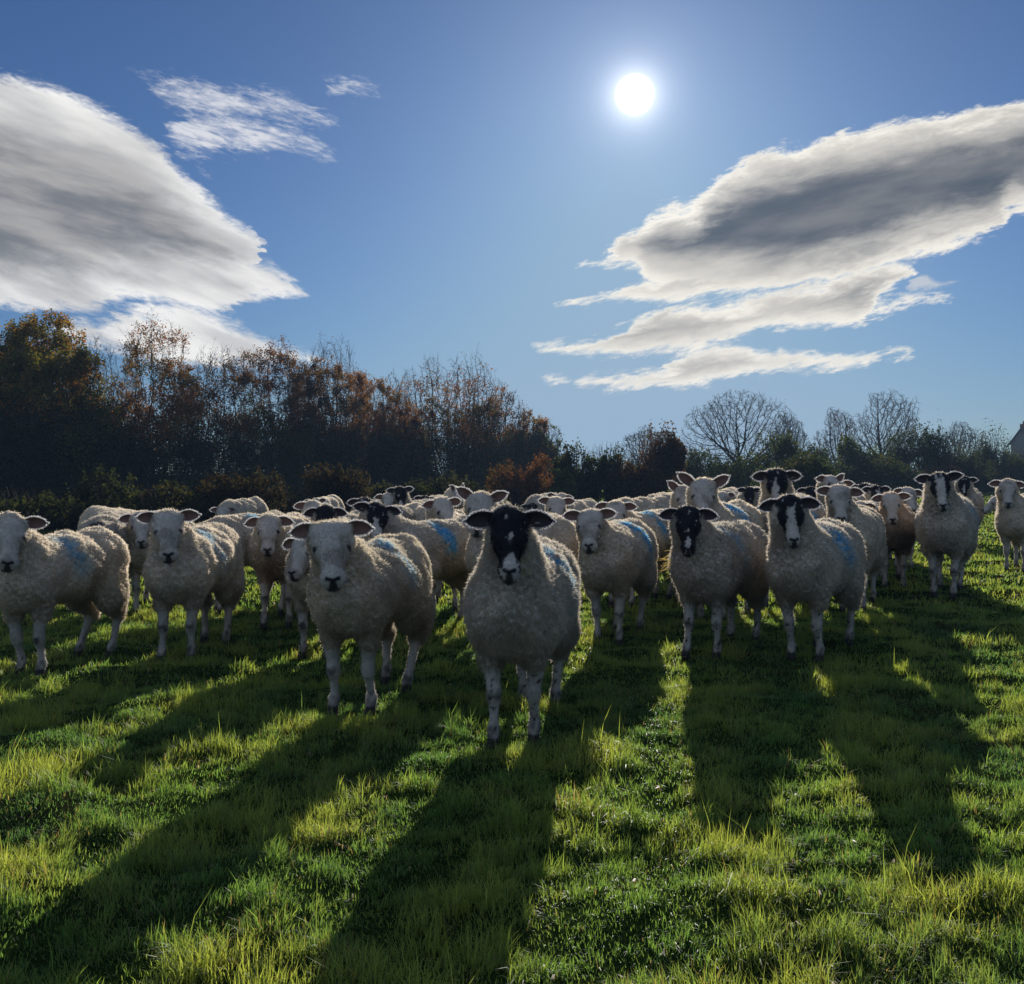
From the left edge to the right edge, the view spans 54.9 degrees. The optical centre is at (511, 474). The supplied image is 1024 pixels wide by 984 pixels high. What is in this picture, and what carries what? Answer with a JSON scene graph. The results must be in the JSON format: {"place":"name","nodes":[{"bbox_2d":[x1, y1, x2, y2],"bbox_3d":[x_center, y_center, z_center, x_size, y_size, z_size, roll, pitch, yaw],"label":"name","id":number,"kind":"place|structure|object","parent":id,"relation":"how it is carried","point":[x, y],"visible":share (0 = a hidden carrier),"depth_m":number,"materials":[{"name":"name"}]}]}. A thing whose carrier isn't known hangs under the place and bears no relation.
{"place":"outdoors","nodes":[
{"label":"outdoors","id":0,"kind":"place"},
{"bbox_2d":[0,475,1023,983],"bbox_3d":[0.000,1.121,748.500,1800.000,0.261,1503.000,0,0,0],"label":"ground","id":1,"kind":"structure","parent":0,"point":[222,913],"depth_m":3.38,"materials":[{"name":"green plant"}]},
{"bbox_2d":[0,485,100,531],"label":"bush","id":2,"kind":"object","parent":1,"relation":"on","point":[66,513],"visible":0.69,"depth_m":19.54,"materials":[{"name":"green plant"}]},
{"bbox_2d":[0,308,122,504],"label":"beech tree","id":3,"kind":"object","parent":1,"relation":"on","point":[44,445],"visible":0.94,"depth_m":32.71,"materials":[{"name":"green plant"}]},
{"bbox_2d":[0,511,130,675],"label":"sheep","id":4,"kind":"object","parent":1,"relation":"on","point":[84,572],"visible":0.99,"depth_m":5.85},
{"bbox_2d":[55,335,134,421],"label":"bare tree","id":5,"kind":"object","parent":1,"relation":"on","point":[107,364],"visible":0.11,"depth_m":45.95,"materials":[{"name":"brown plant"}]},
{"bbox_2d":[61,463,142,509],"bbox_3d":[-8.925,0.476,21.528,1.789,1.454,1.746,0,0,0],"label":"bush","id":6,"kind":"object","parent":1,"relation":"on","point":[123,499],"visible":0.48,"depth_m":21.16,"materials":[{"name":"green plant"}]},
{"bbox_2d":[76,510,130,579],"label":"sheep","id":7,"kind":"object","parent":1,"relation":"on","point":[107,520],"visible":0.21,"depth_m":8.06},
{"bbox_2d":[76,505,135,532],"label":"sheep","id":8,"kind":"object","parent":1,"relation":"on","point":[92,511],"visible":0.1,"depth_m":9.77},
{"bbox_2d":[57,362,160,494],"bbox_3d":[-15.265,-1.599,36.971,3.538,5.707,3.493,0,0,0],"label":"beech tree","id":9,"kind":"object","parent":1,"relation":"on","point":[124,386],"visible":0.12,"depth_m":36.83,"materials":[{"name":"brown plant"}]},
{"bbox_2d":[117,509,158,614],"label":"sheep","id":10,"kind":"object","parent":1,"relation":"on","point":[139,533],"visible":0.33,"depth_m":8.14},
{"bbox_2d":[95,308,225,495],"bbox_3d":[-13.566,-2.659,38.054,4.657,7.825,4.808,0,0,0],"label":"beech tree","id":11,"kind":"object","parent":1,"relation":"on","point":[160,437],"visible":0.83,"depth_m":37.27,"materials":[{"name":"brown plant"}]},
{"bbox_2d":[132,480,219,523],"bbox_3d":[-7.738,0.638,22.572,2.792,1.175,2.615,0,0,39],"label":"bush","id":12,"kind":"object","parent":1,"relation":"on","point":[171,495],"visible":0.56,"depth_m":22.28,"materials":[{"name":"green plant"}]},
{"bbox_2d":[134,507,245,663],"bbox_3d":[-2.105,0.701,6.515,0.510,1.005,1.226,0,0,3],"label":"sheep","id":13,"kind":"object","parent":1,"relation":"on","point":[190,569],"visible":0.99,"depth_m":6.19},
{"bbox_2d":[167,337,264,489],"bbox_3d":[-12.136,-2.168,39.961,4.053,6.869,3.819,0,0,0],"label":"beech tree","id":14,"kind":"object","parent":1,"relation":"on","point":[219,443],"visible":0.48,"depth_m":39.59,"materials":[{"name":"brown plant"}]},
{"bbox_2d":[189,509,285,615],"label":"sheep","id":15,"kind":"object","parent":1,"relation":"on","point":[236,522],"visible":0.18,"depth_m":8.38},
{"bbox_2d":[209,496,268,515],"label":"sheep","id":16,"kind":"object","parent":1,"relation":"on","point":[254,504],"visible":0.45,"depth_m":14.71},
{"bbox_2d":[191,463,295,521],"bbox_3d":[-6.690,0.481,23.447,2.547,1.507,2.590,0,0,22],"label":"bush","id":17,"kind":"object","parent":1,"relation":"on","point":[232,488],"visible":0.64,"depth_m":23.10,"materials":[{"name":"green plant"}]},
{"bbox_2d":[215,335,321,500],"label":"beech tree","id":18,"kind":"object","parent":1,"relation":"on","point":[266,451],"visible":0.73,"depth_m":42.34,"materials":[{"name":"brown plant"}]},
{"bbox_2d":[243,511,310,628],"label":"sheep","id":19,"kind":"object","parent":1,"relation":"on","point":[268,553],"visible":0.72,"depth_m":7.40},
{"bbox_2d":[243,479,320,513],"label":"bush","id":20,"kind":"object","parent":1,"relation":"on","point":[292,502],"visible":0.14,"depth_m":25.79,"materials":[{"name":"green plant"}]},
{"bbox_2d":[271,354,368,496],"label":"beech tree","id":21,"kind":"object","parent":1,"relation":"on","point":[329,451],"visible":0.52,"depth_m":45.16,"materials":[{"name":"brown plant"}]},
{"bbox_2d":[293,499,347,513],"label":"sheep","id":22,"kind":"object","parent":1,"relation":"on","point":[303,506],"visible":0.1,"depth_m":9.16},
{"bbox_2d":[302,494,344,509],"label":"sheep","id":23,"kind":"object","parent":1,"relation":"on","point":[334,500],"visible":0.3,"depth_m":16.42},
{"bbox_2d":[281,535,368,658],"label":"sheep","id":24,"kind":"object","parent":1,"relation":"on","point":[297,567],"visible":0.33,"depth_m":6.25},
{"bbox_2d":[292,331,371,427],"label":"bare tree","id":25,"kind":"object","parent":1,"relation":"on","point":[340,356],"visible":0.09,"depth_m":51.91,"materials":[{"name":"brown plant"}]},
{"bbox_2d":[302,503,371,539],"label":"sheep","id":26,"kind":"object","parent":1,"relation":"on","point":[324,511],"visible":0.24,"depth_m":7.97},
{"bbox_2d":[301,460,375,512],"bbox_3d":[-4.754,0.426,27.099,2.134,1.653,1.973,0,0,45],"label":"bush","id":27,"kind":"object","parent":1,"relation":"on","point":[342,486],"visible":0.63,"depth_m":26.59,"materials":[{"name":"green plant"}]},
{"bbox_2d":[288,517,436,716],"bbox_3d":[-0.717,0.690,5.009,0.476,0.994,1.216,0,0,14],"label":"sheep","id":28,"kind":"object","parent":1,"relation":"on","point":[369,596],"visible":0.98,"depth_m":4.69},
{"bbox_2d":[327,367,408,489],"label":"beech tree","id":29,"kind":"object","parent":1,"relation":"on","point":[389,453],"visible":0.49,"depth_m":49.41,"materials":[{"name":"brown plant"}]},
{"bbox_2d":[346,496,415,519],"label":"sheep","id":30,"kind":"object","parent":1,"relation":"on","point":[407,512],"visible":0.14,"depth_m":10.52},
{"bbox_2d":[373,492,394,505],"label":"sheep","id":31,"kind":"object","parent":1,"relation":"on","point":[386,499],"visible":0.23,"depth_m":12.94},
{"bbox_2d":[360,479,437,500],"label":"bush","id":32,"kind":"object","parent":1,"relation":"on","point":[420,491],"visible":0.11,"depth_m":28.61,"materials":[{"name":"green plant"}]},
{"bbox_2d":[373,368,427,483],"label":"bare tree","id":33,"kind":"object","parent":1,"relation":"on","point":[408,386],"visible":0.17,"depth_m":57.88,"materials":[{"name":"brown plant"}]},
{"bbox_2d":[371,389,438,486],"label":"beech tree","id":34,"kind":"object","parent":1,"relation":"on","point":[407,448],"visible":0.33,"depth_m":51.98,"materials":[{"name":"brown plant"}]},
{"bbox_2d":[386,486,432,505],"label":"sheep","id":35,"kind":"object","parent":1,"relation":"on","point":[401,495],"visible":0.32,"depth_m":12.96},
{"bbox_2d":[351,501,470,633],"bbox_3d":[-0.619,0.688,7.502,0.535,1.020,1.313,0,0,36],"label":"sheep","id":36,"kind":"object","parent":1,"relation":"on","point":[444,543],"visible":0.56,"depth_m":7.27},
{"bbox_2d":[413,494,443,500],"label":"sheep","id":37,"kind":"object","parent":1,"relation":"on","point":[415,498],"visible":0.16,"depth_m":15.48},
{"bbox_2d":[404,483,464,585],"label":"sheep","id":38,"kind":"object","parent":1,"relation":"on","point":[417,509],"visible":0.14,"depth_m":10.66},
{"bbox_2d":[421,496,464,610],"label":"sheep","id":39,"kind":"object","parent":1,"relation":"on","point":[440,508],"visible":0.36,"depth_m":8.28},
{"bbox_2d":[386,343,514,492],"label":"bare tree","id":40,"kind":"object","parent":1,"relation":"on","point":[439,446],"visible":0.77,"depth_m":52.74,"materials":[{"name":"brown plant"}]},
{"bbox_2d":[411,469,489,511],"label":"bush","id":41,"kind":"object","parent":1,"relation":"on","point":[440,487],"visible":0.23,"depth_m":30.33,"materials":[{"name":"green plant"}]},
{"bbox_2d":[446,370,536,492],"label":"beech tree","id":42,"kind":"object","parent":1,"relation":"on","point":[511,451],"visible":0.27,"depth_m":56.48,"materials":[{"name":"brown plant"}]},
{"bbox_2d":[455,486,578,572],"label":"sheep","id":43,"kind":"object","parent":1,"relation":"on","point":[560,530],"visible":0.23,"depth_m":6.91},
{"bbox_2d":[483,453,554,507],"bbox_3d":[0.247,0.249,33.960,2.656,1.996,2.495,0,0,0],"label":"bush","id":44,"kind":"object","parent":1,"relation":"on","point":[519,488],"visible":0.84,"depth_m":33.47,"materials":[{"name":"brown plant"}]},
{"bbox_2d":[461,500,583,750],"bbox_3d":[0.057,0.665,4.647,0.536,1.119,1.273,0,0,10],"label":"sheep","id":45,"kind":"object","parent":1,"relation":"on","point":[521,603],"visible":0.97,"depth_m":4.24},
{"bbox_2d":[499,404,559,479],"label":"beech tree","id":46,"kind":"object","parent":1,"relation":"on","point":[541,424],"visible":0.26,"depth_m":58.84,"materials":[{"name":"brown plant"}]},
{"bbox_2d":[520,493,557,511],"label":"sheep","id":47,"kind":"object","parent":1,"relation":"on","point":[531,502],"visible":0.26,"depth_m":16.00},
{"bbox_2d":[527,419,565,480],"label":"tree","id":48,"kind":"object","parent":1,"relation":"on","point":[549,442],"visible":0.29,"depth_m":59.23,"materials":[{"name":"green plant"}]},
{"bbox_2d":[539,466,579,498],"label":"bush","id":49,"kind":"object","parent":1,"relation":"on","point":[565,482],"visible":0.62,"depth_m":35.65,"materials":[{"name":"green plant"}]},
{"bbox_2d":[537,496,581,586],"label":"sheep","id":50,"kind":"object","parent":1,"relation":"on","point":[557,505],"visible":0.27,"depth_m":9.56},
{"bbox_2d":[546,492,596,511],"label":"sheep","id":51,"kind":"object","parent":1,"relation":"on","point":[580,505],"visible":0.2,"depth_m":12.23},
{"bbox_2d":[545,437,604,499],"bbox_3d":[2.505,-0.143,37.895,1.993,2.638,2.284,0,0,-40],"label":"hedge bush","id":52,"kind":"object","parent":1,"relation":"on","point":[588,487],"visible":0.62,"depth_m":37.51,"materials":[{"name":"green plant"}]},
{"bbox_2d":[584,441,635,502],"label":"hedge bush","id":53,"kind":"object","parent":1,"relation":"on","point":[602,461],"visible":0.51,"depth_m":37.45,"materials":[{"name":"green plant"}]},
{"bbox_2d":[562,507,658,646],"bbox_3d":[0.744,0.709,7.100,0.528,0.987,1.258,0,0,20],"label":"sheep","id":54,"kind":"object","parent":1,"relation":"on","point":[617,559],"visible":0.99,"depth_m":6.77},
{"bbox_2d":[593,499,673,607],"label":"sheep","id":55,"kind":"object","parent":1,"relation":"on","point":[652,520],"visible":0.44,"depth_m":8.81},
{"bbox_2d":[600,451,667,500],"bbox_3d":[4.606,0.151,36.977,2.549,2.066,2.788,0,0,0],"label":"hedge bush","id":56,"kind":"object","parent":1,"relation":"on","point":[636,481],"visible":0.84,"depth_m":36.28,"materials":[{"name":"green plant"}]},
{"bbox_2d":[612,493,670,574],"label":"sheep","id":57,"kind":"object","parent":1,"relation":"on","point":[661,501],"visible":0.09,"depth_m":10.83},
{"bbox_2d":[621,424,669,465],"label":"bare tree","id":58,"kind":"object","parent":1,"relation":"on","point":[633,440],"visible":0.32,"depth_m":60.00,"materials":[{"name":"brown plant"}]},
{"bbox_2d":[647,492,671,497],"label":"sheep","id":59,"kind":"object","parent":1,"relation":"on","point":[653,495],"visible":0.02,"depth_m":11.61},
{"bbox_2d":[634,419,687,495],"bbox_3d":[5.875,-0.521,39.005,2.224,3.403,2.218,0,0,0],"label":"tree","id":60,"kind":"object","parent":1,"relation":"on","point":[671,454],"visible":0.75,"depth_m":38.55,"materials":[{"name":"green plant"}]},
{"bbox_2d":[657,550,673,579],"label":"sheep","id":61,"kind":"object","parent":1,"relation":"on","point":[664,558],"visible":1,"depth_m":6.14,"materials":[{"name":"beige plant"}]},
{"bbox_2d":[667,480,686,601],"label":"sheep","id":62,"kind":"object","parent":1,"relation":"on","point":[678,497],"visible":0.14,"depth_m":8.88},
{"bbox_2d":[674,445,725,488],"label":"hedge bush","id":63,"kind":"object","parent":1,"relation":"on","point":[695,469],"visible":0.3,"depth_m":47.80,"materials":[{"name":"green plant"}]},
{"bbox_2d":[657,505,769,659],"bbox_3d":[1.363,0.682,6.515,0.555,1.006,1.223,0,0,33],"label":"sheep","id":64,"kind":"object","parent":1,"relation":"on","point":[716,566],"visible":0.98,"depth_m":6.20},
{"bbox_2d":[676,472,766,622],"bbox_3d":[1.714,0.583,8.024,0.541,1.221,1.320,0,0,32],"label":"sheep","id":65,"kind":"object","parent":1,"relation":"on","point":[701,492],"visible":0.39,"depth_m":7.60},
{"bbox_2d":[718,486,739,502],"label":"sheep","id":66,"kind":"object","parent":1,"relation":"on","point":[726,495],"visible":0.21,"depth_m":14.97},
{"bbox_2d":[706,445,772,489],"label":"hedge bush","id":67,"kind":"object","parent":1,"relation":"on","point":[739,477],"visible":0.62,"depth_m":48.32,"materials":[{"name":"green plant"}]},
{"bbox_2d":[680,389,801,464],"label":"bare tree","id":68,"kind":"object","parent":1,"relation":"on","point":[726,449],"visible":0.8,"depth_m":55.74,"materials":[{"name":"brown plant"}]},
{"bbox_2d":[736,486,761,506],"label":"sheep","id":69,"kind":"object","parent":1,"relation":"on","point":[749,494],"visible":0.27,"depth_m":14.47},
{"bbox_2d":[742,429,802,491],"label":"hedge bush","id":70,"kind":"object","parent":1,"relation":"on","point":[786,447],"visible":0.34,"depth_m":49.59,"materials":[{"name":"green plant"}]},
{"bbox_2d":[750,467,826,610],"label":"sheep","id":71,"kind":"object","parent":1,"relation":"on","point":[775,483],"visible":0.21,"depth_m":8.28},
{"bbox_2d":[768,413,810,461],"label":"bare tree","id":72,"kind":"object","parent":1,"relation":"on","point":[804,437],"visible":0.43,"depth_m":59.65,"materials":[{"name":"brown plant"}]},
{"bbox_2d":[745,449,844,492],"bbox_3d":[11.561,0.071,39.944,4.373,2.154,4.294,0,0,0],"label":"hedge bush","id":73,"kind":"object","parent":1,"relation":"on","point":[811,469],"visible":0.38,"depth_m":38.69,"materials":[{"name":"green plant"}]},
{"bbox_2d":[796,486,816,498],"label":"sheep","id":74,"kind":"object","parent":1,"relation":"on","point":[809,490],"visible":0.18,"depth_m":12.96},
{"bbox_2d":[756,493,867,662],"bbox_3d":[1.964,0.647,6.382,0.558,1.078,1.227,0,0,34],"label":"sheep","id":75,"kind":"object","parent":1,"relation":"on","point":[813,564],"visible":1,"depth_m":6.05},
{"bbox_2d":[793,442,850,473],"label":"hedge bush","id":76,"kind":"object","parent":1,"relation":"on","point":[811,450],"visible":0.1,"depth_m":51.83,"materials":[{"name":"green plant"}]},
{"bbox_2d":[813,407,858,462],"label":"bare tree","id":77,"kind":"object","parent":1,"relation":"on","point":[830,442],"visible":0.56,"depth_m":61.81,"materials":[{"name":"brown plant"}]},
{"bbox_2d":[815,473,867,511],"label":"sheep","id":78,"kind":"object","parent":1,"relation":"on","point":[826,480],"visible":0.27,"depth_m":11.00},
{"bbox_2d":[840,480,854,486],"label":"sheep","id":79,"kind":"object","parent":1,"relation":"on","point":[847,483],"visible":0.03,"depth_m":11.15},
{"bbox_2d":[814,483,887,612],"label":"sheep","id":80,"kind":"object","parent":1,"relation":"on","point":[867,522],"visible":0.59,"depth_m":8.10},
{"bbox_2d":[835,433,884,485],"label":"hedge bush","id":81,"kind":"object","parent":1,"relation":"on","point":[847,446],"visible":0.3,"depth_m":52.62,"materials":[{"name":"green plant"}]},
{"bbox_2d":[850,482,873,489],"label":"sheep","id":82,"kind":"object","parent":1,"relation":"on","point":[861,486],"visible":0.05,"depth_m":12.48},
{"bbox_2d":[862,485,891,558],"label":"sheep","id":83,"kind":"object","parent":1,"relation":"on","point":[871,491],"visible":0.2,"depth_m":11.78},
{"bbox_2d":[855,500,900,584],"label":"sheep","id":84,"kind":"object","parent":1,"relation":"on","point":[872,504],"visible":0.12,"depth_m":9.94},
{"bbox_2d":[833,453,928,491],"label":"hedge bush","id":85,"kind":"object","parent":1,"relation":"on","point":[883,471],"visible":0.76,"depth_m":49.28,"materials":[{"name":"green plant"}]},
{"bbox_2d":[847,389,921,459],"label":"bare tree","id":86,"kind":"object","parent":1,"relation":"on","point":[871,428],"visible":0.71,"depth_m":63.83,"materials":[{"name":"brown plant"}]},
{"bbox_2d":[870,491,916,588],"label":"sheep","id":87,"kind":"object","parent":1,"relation":"on","point":[896,513],"visible":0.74,"depth_m":9.63},
{"bbox_2d":[879,418,936,489],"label":"hedge bush","id":88,"kind":"object","parent":1,"relation":"on","point":[919,452],"visible":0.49,"depth_m":54.69,"materials":[{"name":"green plant"}]},
{"bbox_2d":[893,486,922,569],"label":"sheep","id":89,"kind":"object","parent":1,"relation":"on","point":[912,503],"visible":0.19,"depth_m":10.98},
{"bbox_2d":[897,464,962,490],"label":"hedge bush","id":90,"kind":"object","parent":1,"relation":"on","point":[945,469],"visible":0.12,"depth_m":49.41,"materials":[{"name":"green plant"}]},
{"bbox_2d":[913,471,979,599],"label":"sheep","id":91,"kind":"object","parent":1,"relation":"on","point":[946,520],"visible":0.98,"depth_m":8.77},
{"bbox_2d":[919,419,973,476],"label":"hedge bush","id":92,"kind":"object","parent":1,"relation":"on","point":[942,458],"visible":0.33,"depth_m":56.63,"materials":[{"name":"green plant"}]},
{"bbox_2d":[941,421,990,459],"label":"bare tree","id":93,"kind":"object","parent":1,"relation":"on","point":[970,437],"visible":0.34,"depth_m":65.63,"materials":[{"name":"brown plant"}]},
{"bbox_2d":[954,476,984,525],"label":"sheep","id":94,"kind":"object","parent":1,"relation":"on","point":[963,485],"visible":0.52,"depth_m":14.19},
{"bbox_2d":[946,447,1001,492],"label":"hedge bush","id":95,"kind":"object","parent":1,"relation":"on","point":[981,485],"visible":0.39,"depth_m":56.53,"materials":[{"name":"green plant"}]},
{"bbox_2d":[967,418,1023,480],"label":"hedge bush","id":96,"kind":"object","parent":1,"relation":"on","point":[992,452],"visible":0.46,"depth_m":59.53,"materials":[{"name":"green plant"}]},
{"bbox_2d":[982,495,1010,548],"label":"sheep","id":97,"kind":"object","parent":1,"relation":"on","point":[991,505],"visible":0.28,"depth_m":13.98},
{"bbox_2d":[987,478,1023,573],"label":"sheep","id":98,"kind":"object","parent":1,"relation":"on","point":[1009,520],"visible":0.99,"depth_m":10.80},
{"bbox_2d":[998,444,1023,490],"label":"hedge bush","id":99,"kind":"object","parent":1,"relation":"on","point":[1020,476],"visible":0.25,"depth_m":61.69,"materials":[{"name":"green plant"}]},
{"bbox_2d":[1009,421,1023,458],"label":"house","id":100,"kind":"structure","parent":1,"relation":"on","point":[1018,438],"depth_m":107.65,"materials":[{"name":"stone"}]},
{"bbox_2d":[0,0,1023,474],"label":"sky","id":101,"kind":"structure","parent":0,"point":[635,212],"materials":[{"name":"blue"}]}
]}

